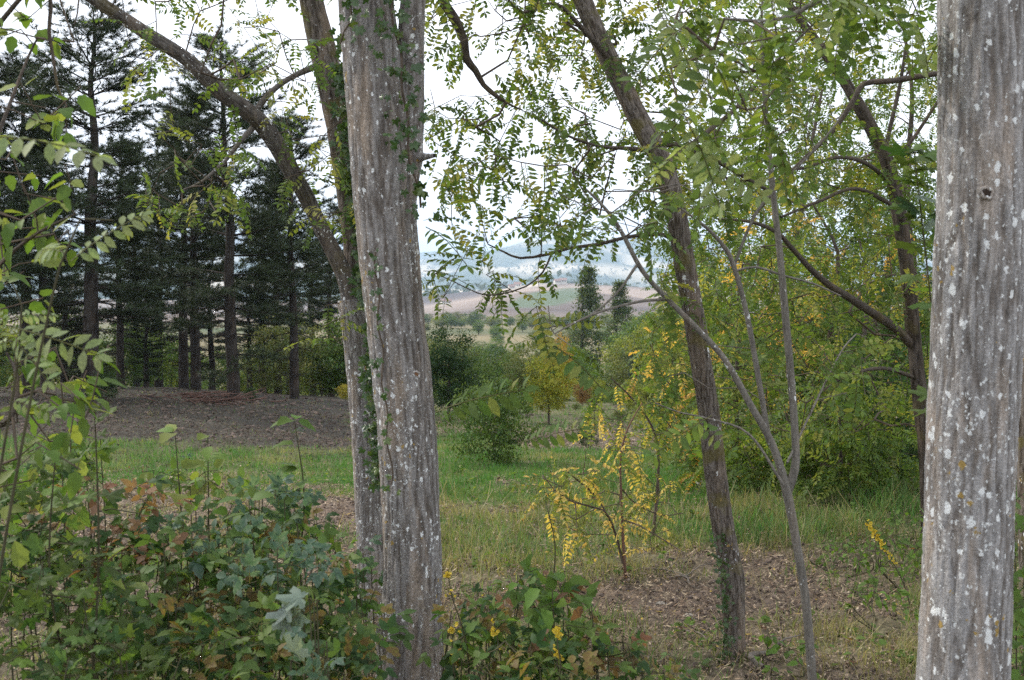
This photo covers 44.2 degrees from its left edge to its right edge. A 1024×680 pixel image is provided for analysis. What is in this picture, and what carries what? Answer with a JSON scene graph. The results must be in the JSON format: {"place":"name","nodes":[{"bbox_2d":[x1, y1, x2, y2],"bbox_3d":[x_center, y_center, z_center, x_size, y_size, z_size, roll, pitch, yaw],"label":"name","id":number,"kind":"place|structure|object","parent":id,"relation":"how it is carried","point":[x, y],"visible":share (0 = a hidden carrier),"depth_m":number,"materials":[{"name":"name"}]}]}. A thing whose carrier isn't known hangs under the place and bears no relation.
{"place":"outdoors","nodes":[
{"label":"outdoors","id":0,"kind":"place"},
{"bbox_2d":[0,0,937,253],"label":"sky","id":1,"kind":"structure","parent":0,"point":[288,22],"materials":[{"name":"white"}]},
{"bbox_2d":[0,472,1021,679],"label":"dry stalks","id":2,"kind":"object","parent":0,"point":[661,556],"visible":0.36,"depth_m":7.52,"materials":[{"name":"beige plant"}]},
{"bbox_2d":[0,237,1023,679],"bbox_3d":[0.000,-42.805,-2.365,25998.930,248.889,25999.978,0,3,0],"label":"ground","id":3,"kind":"structure","parent":0,"point":[470,301],"depth_m":14.70,"materials":[{"name":"plant"}]},
{"bbox_2d":[0,36,66,362],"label":"pine tree","id":4,"kind":"object","parent":3,"relation":"on","point":[3,354],"visible":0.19,"depth_m":25.11,"materials":[{"name":"green plant"}]},
{"bbox_2d":[0,497,77,670],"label":"bramble","id":5,"kind":"object","parent":3,"relation":"on","point":[7,558],"visible":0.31,"depth_m":3.67,"materials":[{"name":"green plant"}]},
{"bbox_2d":[0,124,96,386],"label":"pine tree","id":6,"kind":"object","parent":3,"relation":"on","point":[44,280],"visible":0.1,"depth_m":33.89,"materials":[{"name":"green plant"}]},
{"bbox_2d":[0,447,100,679],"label":"hop plant","id":7,"kind":"object","parent":3,"relation":"on","point":[38,501],"visible":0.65,"depth_m":3.51,"materials":[{"name":"green plant"}]},
{"bbox_2d":[0,46,102,394],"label":"pine tree","id":8,"kind":"object","parent":3,"relation":"on","point":[26,290],"visible":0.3,"depth_m":25.45,"materials":[{"name":"green plant"}]},
{"bbox_2d":[21,434,83,679],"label":"leafy shoot","id":9,"kind":"object","parent":3,"relation":"on","point":[65,469],"visible":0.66,"depth_m":3.13,"materials":[{"name":"green plant"}]},
{"bbox_2d":[0,283,112,474],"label":"ash shoot","id":10,"kind":"object","parent":3,"relation":"on","point":[26,341],"visible":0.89,"depth_m":2.27,"materials":[{"name":"green plant"}]},
{"bbox_2d":[0,135,116,172],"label":"ash shoot","id":11,"kind":"object","parent":3,"relation":"on","point":[77,160],"visible":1,"depth_m":1.86,"materials":[{"name":"green plant"}]},
{"bbox_2d":[0,0,127,499],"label":"elm sapling","id":12,"kind":"object","parent":3,"relation":"on","point":[41,223],"visible":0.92,"depth_m":2.97,"materials":[{"name":"green plant"}]},
{"bbox_2d":[22,416,109,677],"bbox_3d":[-1.460,0.827,4.153,0.272,1.139,0.486,-1,3,-17],"label":"hop plant","id":13,"kind":"object","parent":3,"relation":"on","point":[90,464],"visible":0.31,"depth_m":4.12,"materials":[{"name":"green plant"}]},
{"bbox_2d":[32,268,104,382],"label":"pine tree","id":14,"kind":"object","parent":3,"relation":"on","point":[66,327],"visible":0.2,"depth_m":35.97,"materials":[{"name":"green plant"}]},
{"bbox_2d":[0,515,148,679],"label":"hop plant","id":15,"kind":"object","parent":3,"relation":"on","point":[25,599],"visible":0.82,"depth_m":3.13,"materials":[{"name":"green plant"}]},
{"bbox_2d":[0,210,153,578],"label":"ash shoot","id":16,"kind":"object","parent":3,"relation":"on","point":[109,241],"visible":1,"depth_m":2.21,"materials":[{"name":"green plant"}]},
{"bbox_2d":[0,597,159,679],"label":"hop plant","id":17,"kind":"object","parent":3,"relation":"on","point":[120,632],"visible":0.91,"depth_m":2.95,"materials":[{"name":"green plant"}]},
{"bbox_2d":[1,501,176,675],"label":"bramble","id":18,"kind":"object","parent":3,"relation":"on","point":[104,535],"visible":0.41,"depth_m":3.84,"materials":[{"name":"green plant"}]},
{"bbox_2d":[69,393,127,668],"bbox_3d":[-1.026,0.788,3.141,0.147,1.308,0.151,-1,3,-22],"label":"leafy shoot","id":19,"kind":"object","parent":3,"relation":"on","point":[85,543],"visible":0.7,"depth_m":3.12,"materials":[{"name":"green plant"}]},
{"bbox_2d":[0,0,199,401],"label":"pine tree","id":20,"kind":"object","parent":3,"relation":"on","point":[87,204],"visible":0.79,"depth_m":23.70,"materials":[{"name":"green plant"}]},
{"bbox_2d":[71,133,162,388],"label":"pine tree","id":21,"kind":"object","parent":3,"relation":"on","point":[121,170],"visible":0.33,"depth_m":28.88,"materials":[{"name":"green plant"}]},
{"bbox_2d":[44,475,192,679],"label":"dry bramble","id":22,"kind":"object","parent":3,"relation":"on","point":[144,509],"visible":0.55,"depth_m":3.99,"materials":[{"name":"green plant"}]},
{"bbox_2d":[39,565,204,679],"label":"bramble","id":23,"kind":"object","parent":3,"relation":"on","point":[137,646],"visible":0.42,"depth_m":3.51,"materials":[{"name":"green plant"}]},
{"bbox_2d":[77,320,167,386],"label":"backlit shrub","id":24,"kind":"object","parent":3,"relation":"on","point":[128,358],"visible":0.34,"depth_m":34.18,"materials":[{"name":"green plant"}]},
{"bbox_2d":[112,294,170,386],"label":"pine tree","id":25,"kind":"object","parent":3,"relation":"on","point":[145,352],"visible":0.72,"depth_m":32.94,"materials":[{"name":"green plant"}]},
{"bbox_2d":[77,511,228,677],"bbox_3d":[-1.118,0.967,3.881,0.414,0.875,0.438,3,4,40],"label":"dry bramble","id":26,"kind":"object","parent":3,"relation":"on","point":[180,538],"visible":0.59,"depth_m":3.80,"materials":[{"name":"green plant"}]},
{"bbox_2d":[110,148,213,386],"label":"pine tree","id":27,"kind":"object","parent":3,"relation":"on","point":[157,383],"visible":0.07,"depth_m":40.03,"materials":[{"name":"green plant"}]},
{"bbox_2d":[156,424,200,599],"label":"leafy shoot","id":28,"kind":"object","parent":3,"relation":"on","point":[186,463],"visible":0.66,"depth_m":4.34,"materials":[{"name":"green plant"}]},
{"bbox_2d":[121,99,237,388],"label":"pine tree","id":29,"kind":"object","parent":3,"relation":"on","point":[183,375],"visible":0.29,"depth_m":30.91,"materials":[{"name":"green plant"}]},
{"bbox_2d":[135,83,246,389],"bbox_3d":[-7.648,-2.352,29.966,2.906,7.559,2.480,2,4,38],"label":"pine tree","id":30,"kind":"object","parent":3,"relation":"on","point":[193,246],"visible":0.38,"depth_m":29.72,"materials":[{"name":"green plant"}]},
{"bbox_2d":[136,456,249,676],"bbox_3d":[-1.174,0.897,4.618,0.407,0.950,0.487,-1,3,-25],"label":"hop plant","id":31,"kind":"object","parent":3,"relation":"on","point":[198,498],"visible":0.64,"depth_m":4.58,"materials":[{"name":"green plant"}]},
{"bbox_2d":[140,509,254,679],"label":"mildewed bramble","id":32,"kind":"object","parent":3,"relation":"on","point":[196,569],"visible":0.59,"depth_m":3.96,"materials":[{"name":"green plant"}]},
{"bbox_2d":[97,591,307,679],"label":"bramble","id":33,"kind":"object","parent":3,"relation":"on","point":[222,668],"visible":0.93,"depth_m":3.36,"materials":[{"name":"green plant"}]},
{"bbox_2d":[187,433,226,646],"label":"leafy shoot","id":34,"kind":"object","parent":3,"relation":"on","point":[206,451],"visible":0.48,"depth_m":4.59,"materials":[{"name":"green plant"}]},
{"bbox_2d":[129,387,288,405],"bbox_3d":[-5.947,1.145,24.322,2.536,0.377,2.114,-2,4,-38],"label":"brush pile","id":35,"kind":"object","parent":3,"relation":"on","point":[198,395],"visible":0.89,"depth_m":24.40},
{"bbox_2d":[187,237,236,389],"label":"pine tree","id":36,"kind":"object","parent":3,"relation":"on","point":[211,362],"visible":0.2,"depth_m":39.96,"materials":[{"name":"green plant"}]},
{"bbox_2d":[125,527,299,679],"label":"bramble","id":37,"kind":"object","parent":3,"relation":"on","point":[180,578],"visible":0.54,"depth_m":3.79,"materials":[{"name":"green plant"}]},
{"bbox_2d":[144,20,319,397],"bbox_3d":[-5.838,-2.600,26.381,3.760,8.218,3.238,1,3,20],"label":"pine tree","id":38,"kind":"object","parent":3,"relation":"on","point":[202,295],"visible":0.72,"depth_m":26.26,"materials":[{"name":"green plant"}]},
{"bbox_2d":[82,0,383,624],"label":"locust tree","id":39,"kind":"object","parent":3,"relation":"on","point":[368,505],"visible":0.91,"depth_m":5.62,"materials":[{"name":"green plant"}]},
{"bbox_2d":[326,24,379,492],"bbox_3d":[-0.665,-0.373,5.700,0.412,2.115,0.222,3,4,40],"label":"ivy","id":40,"kind":"object","parent":39,"relation":"attached to","point":[339,86],"visible":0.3,"depth_m":5.68,"materials":[{"name":"green plant"}]},
{"bbox_2d":[214,276,273,391],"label":"pine tree","id":41,"kind":"object","parent":3,"relation":"on","point":[246,298],"visible":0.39,"depth_m":36.94,"materials":[{"name":"green plant"}]},
{"bbox_2d":[213,486,275,644],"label":"leafy shoot","id":42,"kind":"object","parent":3,"relation":"on","point":[254,493],"visible":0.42,"depth_m":4.02,"materials":[{"name":"green plant"}]},
{"bbox_2d":[178,486,339,677],"bbox_3d":[-0.884,0.958,4.333,0.486,0.856,0.606,2,4,33],"label":"bramble","id":43,"kind":"object","parent":3,"relation":"on","point":[291,521],"visible":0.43,"depth_m":4.29,"materials":[{"name":"green plant"}]},
{"bbox_2d":[195,573,350,679],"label":"bramble","id":44,"kind":"object","parent":3,"relation":"on","point":[247,616],"visible":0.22,"depth_m":3.71,"materials":[{"name":"green plant"}]},
{"bbox_2d":[242,159,309,393],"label":"pine tree","id":45,"kind":"object","parent":3,"relation":"on","point":[262,298],"visible":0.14,"depth_m":36.88,"materials":[{"name":"green plant"}]},
{"bbox_2d":[227,469,326,676],"bbox_3d":[-0.803,0.903,4.375,0.285,0.960,0.429,0,3,0],"label":"mildewed bramble","id":46,"kind":"object","parent":3,"relation":"on","point":[276,488],"visible":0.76,"depth_m":4.25,"materials":[{"name":"green plant"}]},
{"bbox_2d":[216,515,350,679],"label":"mildewed bramble","id":47,"kind":"object","parent":3,"relation":"on","point":[279,546],"visible":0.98,"depth_m":3.72,"materials":[{"name":"green plant"}]},
{"bbox_2d":[234,108,343,398],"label":"pine tree","id":48,"kind":"object","parent":3,"relation":"on","point":[292,323],"visible":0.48,"depth_m":28.23,"materials":[{"name":"green plant"}]},
{"bbox_2d":[238,311,339,394],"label":"backlit shrub","id":49,"kind":"object","parent":3,"relation":"on","point":[285,365],"visible":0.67,"depth_m":34.01,"materials":[{"name":"green plant"}]},
{"bbox_2d":[265,586,319,679],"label":"grey leaved shoot","id":50,"kind":"object","parent":3,"relation":"on","point":[289,611],"visible":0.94,"depth_m":3.06,"materials":[{"name":"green plant"}]},
{"bbox_2d":[270,414,315,656],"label":"leafy shoot","id":51,"kind":"object","parent":3,"relation":"on","point":[284,420],"visible":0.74,"depth_m":4.43,"materials":[{"name":"green plant"}]},
{"bbox_2d":[262,501,348,679],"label":"bramble","id":52,"kind":"object","parent":3,"relation":"on","point":[336,546],"visible":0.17,"depth_m":4.67,"materials":[{"name":"green plant"}]},
{"bbox_2d":[283,626,345,679],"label":"grey leaved shoot","id":53,"kind":"object","parent":3,"relation":"on","point":[299,648],"visible":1,"depth_m":2.94,"materials":[{"name":"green plant"}]},
{"bbox_2d":[284,337,346,395],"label":"backlit shrub","id":54,"kind":"object","parent":3,"relation":"on","point":[321,392],"visible":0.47,"depth_m":34.99,"materials":[{"name":"green plant"}]},
{"bbox_2d":[297,201,343,396],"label":"pine tree","id":55,"kind":"object","parent":3,"relation":"on","point":[318,315],"visible":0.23,"depth_m":38.68,"materials":[{"name":"green plant"}]},
{"bbox_2d":[304,309,347,393],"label":"backlit shrub","id":56,"kind":"object","parent":3,"relation":"on","point":[337,333],"visible":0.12,"depth_m":34.97,"materials":[{"name":"green plant"}]},
{"bbox_2d":[263,533,394,679],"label":"bramble","id":57,"kind":"object","parent":3,"relation":"on","point":[326,592],"visible":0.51,"depth_m":3.79,"materials":[{"name":"green plant"}]},
{"bbox_2d":[292,594,416,679],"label":"bramble","id":58,"kind":"object","parent":3,"relation":"on","point":[361,661],"visible":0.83,"depth_m":3.53,"materials":[{"name":"green plant"}]},
{"bbox_2d":[330,535,382,676],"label":"mildewed bramble","id":59,"kind":"object","parent":3,"relation":"on","point":[371,564],"visible":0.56,"depth_m":4.60,"materials":[{"name":"green plant"}]},
{"bbox_2d":[338,0,574,679],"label":"locust tree","id":60,"kind":"object","parent":3,"relation":"on","point":[386,224],"visible":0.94,"depth_m":4.34,"materials":[{"name":"grey plant"}]},
{"bbox_2d":[307,0,369,43],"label":"ivy","id":61,"kind":"object","parent":60,"relation":"attached to","point":[361,30],"visible":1,"depth_m":4.15,"materials":[{"name":"green plant"}]},
{"bbox_2d":[367,248,400,495],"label":"ivy","id":62,"kind":"object","parent":60,"relation":"attached to","point":[387,440],"visible":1,"depth_m":4.21,"materials":[{"name":"green plant"}]},
{"bbox_2d":[368,0,450,221],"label":"ivy","id":63,"kind":"object","parent":60,"relation":"attached to","point":[419,186],"visible":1,"depth_m":4.21,"materials":[{"name":"green plant"}]},
{"bbox_2d":[427,321,489,421],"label":"dark tree","id":64,"kind":"object","parent":3,"relation":"on","point":[456,369],"visible":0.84,"depth_m":23.90,"materials":[{"name":"green plant"}]},
{"bbox_2d":[416,584,522,679],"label":"bramble","id":65,"kind":"object","parent":3,"relation":"on","point":[469,631],"visible":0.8,"depth_m":4.00,"materials":[{"name":"green plant"}]},
{"bbox_2d":[435,369,548,465],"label":"shrub","id":66,"kind":"object","parent":3,"relation":"on","point":[501,420],"visible":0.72,"depth_m":14.38,"materials":[{"name":"green plant"}]},
{"bbox_2d":[455,582,538,679],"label":"dry bramble","id":67,"kind":"object","parent":3,"relation":"on","point":[507,610],"visible":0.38,"depth_m":4.52,"materials":[{"name":"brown plant"}]},
{"bbox_2d":[0,386,1020,679],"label":"soil clods","id":68,"kind":"object","parent":3,"relation":"on","point":[676,600],"visible":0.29,"depth_m":8.49,"materials":[{"name":"soil"}]},
{"bbox_2d":[0,455,1023,679],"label":"ground weeds","id":69,"kind":"object","parent":3,"relation":"on","point":[764,618],"visible":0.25,"depth_m":7.21,"materials":[{"name":"green plant"}]},
{"bbox_2d":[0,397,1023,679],"bbox_3d":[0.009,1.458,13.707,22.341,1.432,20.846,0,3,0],"label":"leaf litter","id":70,"kind":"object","parent":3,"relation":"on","point":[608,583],"visible":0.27,"depth_m":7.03,"materials":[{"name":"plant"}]},
{"bbox_2d":[439,608,602,679],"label":"bramble","id":71,"kind":"object","parent":3,"relation":"on","point":[521,667],"visible":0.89,"depth_m":3.86,"materials":[{"name":"green plant"}]},
{"bbox_2d":[500,553,589,673],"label":"leafy shoot","id":72,"kind":"object","parent":3,"relation":"on","point":[531,592],"visible":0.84,"depth_m":4.11,"materials":[{"name":"green plant"}]},
{"bbox_2d":[522,344,578,425],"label":"broadleaf tree","id":73,"kind":"object","parent":3,"relation":"on","point":[553,390],"visible":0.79,"depth_m":22.93,"materials":[{"name":"green plant"}]},
{"bbox_2d":[176,235,925,300],"bbox_3d":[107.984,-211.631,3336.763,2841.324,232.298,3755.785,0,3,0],"label":"distant woods","id":74,"kind":"object","parent":3,"relation":"on","point":[481,287],"visible":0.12,"depth_m":3557.28,"materials":[{"name":"plant"}]},
{"bbox_2d":[527,581,620,679],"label":"leafy shoot","id":75,"kind":"object","parent":3,"relation":"on","point":[577,600],"visible":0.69,"depth_m":4.05,"materials":[{"name":"green plant"}]},
{"bbox_2d":[567,264,609,396],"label":"poplar tree","id":76,"kind":"object","parent":3,"relation":"on","point":[588,292],"visible":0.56,"depth_m":117.65,"materials":[{"name":"green plant"}]},
{"bbox_2d":[535,626,649,679],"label":"bramble","id":77,"kind":"object","parent":3,"relation":"on","point":[623,666],"visible":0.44,"depth_m":4.02,"materials":[{"name":"green plant"}]},
{"bbox_2d":[504,403,686,578],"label":"yellow sapling","id":78,"kind":"object","parent":3,"relation":"on","point":[562,496],"visible":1,"depth_m":6.54,"materials":[{"name":"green plant"}]},
{"bbox_2d":[581,618,651,679],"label":"bramble","id":79,"kind":"object","parent":3,"relation":"on","point":[635,642],"visible":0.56,"depth_m":4.17,"materials":[{"name":"green plant"}]},
{"bbox_2d":[600,279,635,392],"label":"poplar tree","id":80,"kind":"object","parent":3,"relation":"on","point":[621,313],"visible":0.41,"depth_m":123.70,"materials":[{"name":"green plant"}]},
{"bbox_2d":[422,0,854,662],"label":"locust tree","id":81,"kind":"object","parent":3,"relation":"on","point":[610,62],"visible":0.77,"depth_m":5.13,"materials":[{"name":"green plant"}]},
{"bbox_2d":[709,531,741,666],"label":"ivy","id":82,"kind":"object","parent":81,"relation":"attached to","point":[719,562],"visible":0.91,"depth_m":5.06,"materials":[{"name":"green plant"}]},
{"bbox_2d":[599,334,686,396],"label":"broadleaf tree","id":83,"kind":"object","parent":3,"relation":"on","point":[621,372],"visible":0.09,"depth_m":51.88,"materials":[{"name":"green plant"}]},
{"bbox_2d":[573,302,717,536],"bbox_3d":[0.805,0.544,7.922,0.872,1.569,1.210,1,3,16],"label":"yellow sapling","id":84,"kind":"object","parent":3,"relation":"on","point":[642,412],"visible":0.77,"depth_m":7.96,"materials":[{"name":"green plant"}]},
{"bbox_2d":[606,630,700,679],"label":"bramble","id":85,"kind":"object","parent":3,"relation":"on","point":[675,667],"visible":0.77,"depth_m":4.20,"materials":[{"name":"green plant"}]},
{"bbox_2d":[620,303,686,385],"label":"broadleaf tree","id":86,"kind":"object","parent":3,"relation":"on","point":[642,335],"visible":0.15,"depth_m":37.88,"materials":[{"name":"green plant"}]},
{"bbox_2d":[612,316,742,464],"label":"tree","id":87,"kind":"object","parent":3,"relation":"on","point":[629,380],"visible":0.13,"depth_m":13.15,"materials":[{"name":"yellow plant"}]},
{"bbox_2d":[505,1,902,679],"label":"locust sapling","id":88,"kind":"object","parent":3,"relation":"on","point":[547,343],"visible":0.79,"depth_m":4.60,"materials":[{"name":"green plant"}]},
{"bbox_2d":[631,232,863,492],"bbox_3d":[2.042,0.308,10.521,1.835,2.388,1.839,2,4,30],"label":"locust tree","id":89,"kind":"object","parent":3,"relation":"on","point":[736,397],"visible":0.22,"depth_m":10.39,"materials":[{"name":"green plant"}]},
{"bbox_2d":[631,56,891,414],"bbox_3d":[2.930,-0.926,15.058,3.204,4.731,2.736,0,3,0],"label":"locust tree","id":90,"kind":"object","parent":3,"relation":"on","point":[743,231],"visible":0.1,"depth_m":14.84,"materials":[{"name":"green plant"}]},
{"bbox_2d":[746,633,820,677],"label":"nettle","id":91,"kind":"object","parent":3,"relation":"on","point":[775,648],"visible":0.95,"depth_m":4.98,"materials":[{"name":"green plant"}]},
{"bbox_2d":[647,0,937,540],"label":"locust tree","id":92,"kind":"object","parent":3,"relation":"on","point":[909,337],"visible":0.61,"depth_m":7.54,"materials":[{"name":"green plant"}]},
{"bbox_2d":[686,377,907,499],"bbox_3d":[2.220,0.879,9.670,1.734,1.187,1.260,0,3,0],"label":"bush","id":93,"kind":"object","parent":3,"relation":"on","point":[748,470],"visible":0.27,"depth_m":9.52,"materials":[{"name":"green plant"}]},
{"bbox_2d":[677,181,930,466],"bbox_3d":[2.856,0.043,11.868,2.603,3.157,2.406,0,3,0],"label":"locust tree","id":94,"kind":"object","parent":3,"relation":"on","point":[837,250],"visible":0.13,"depth_m":11.84,"materials":[{"name":"green plant"}]},
{"bbox_2d":[687,0,937,382],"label":"locust tree","id":95,"kind":"object","parent":3,"relation":"on","point":[913,102],"visible":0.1,"depth_m":15.54,"materials":[{"name":"green plant"}]},
{"bbox_2d":[618,0,1023,679],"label":"locust tree","id":96,"kind":"object","parent":3,"relation":"on","point":[972,442],"visible":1,"depth_m":3.20,"materials":[{"name":"grey plant"}]},
{"bbox_2d":[760,363,919,506],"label":"locust tree","id":97,"kind":"object","parent":3,"relation":"on","point":[873,464],"visible":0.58,"depth_m":8.84,"materials":[{"name":"green plant"}]},
{"bbox_2d":[808,541,883,577],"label":"nettle","id":98,"kind":"object","parent":3,"relation":"on","point":[852,549],"visible":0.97,"depth_m":6.70,"materials":[{"name":"green plant"}]},
{"bbox_2d":[770,239,929,488],"bbox_3d":[3.058,0.337,10.153,1.933,2.302,1.910,-1,3,-24],"label":"locust tree","id":99,"kind":"object","parent":3,"relation":"on","point":[909,449],"visible":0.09,"depth_m":9.98,"materials":[{"name":"green plant"}]},
{"bbox_2d":[809,152,935,438],"bbox_3d":[4.092,-0.127,12.990,2.098,3.828,2.345,2,4,38],"label":"locust tree","id":100,"kind":"object","parent":3,"relation":"on","point":[881,265],"visible":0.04,"depth_m":12.91,"materials":[{"name":"green plant"}]},
{"bbox_2d":[847,573,918,630],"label":"nettle","id":101,"kind":"object","parent":3,"relation":"on","point":[903,592],"visible":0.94,"depth_m":5.63,"materials":[{"name":"green plant"}]},
{"bbox_2d":[863,508,923,589],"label":"nettle","id":102,"kind":"object","parent":3,"relation":"on","point":[901,554],"visible":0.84,"depth_m":6.45,"materials":[{"name":"green plant"}]},
{"bbox_2d":[879,140,936,416],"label":"tree","id":103,"kind":"object","parent":3,"relation":"on","point":[895,150],"visible":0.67,"depth_m":3.69,"materials":[{"name":"green plant"}]},
{"bbox_2d":[914,106,1023,600],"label":"locust tree","id":104,"kind":"object","parent":3,"relation":"on","point":[1020,477],"visible":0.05,"depth_m":6.02,"materials":[{"name":"green plant"}]},
{"bbox_2d":[1011,494,1023,679],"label":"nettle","id":105,"kind":"object","parent":3,"relation":"on","point":[1018,611],"visible":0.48,"depth_m":4.41,"materials":[{"name":"green plant"}]},
{"bbox_2d":[0,386,1023,679],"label":"grass","id":106,"kind":"structure","parent":0,"point":[684,516],"depth_m":8.56,"materials":[{"name":"plant"}]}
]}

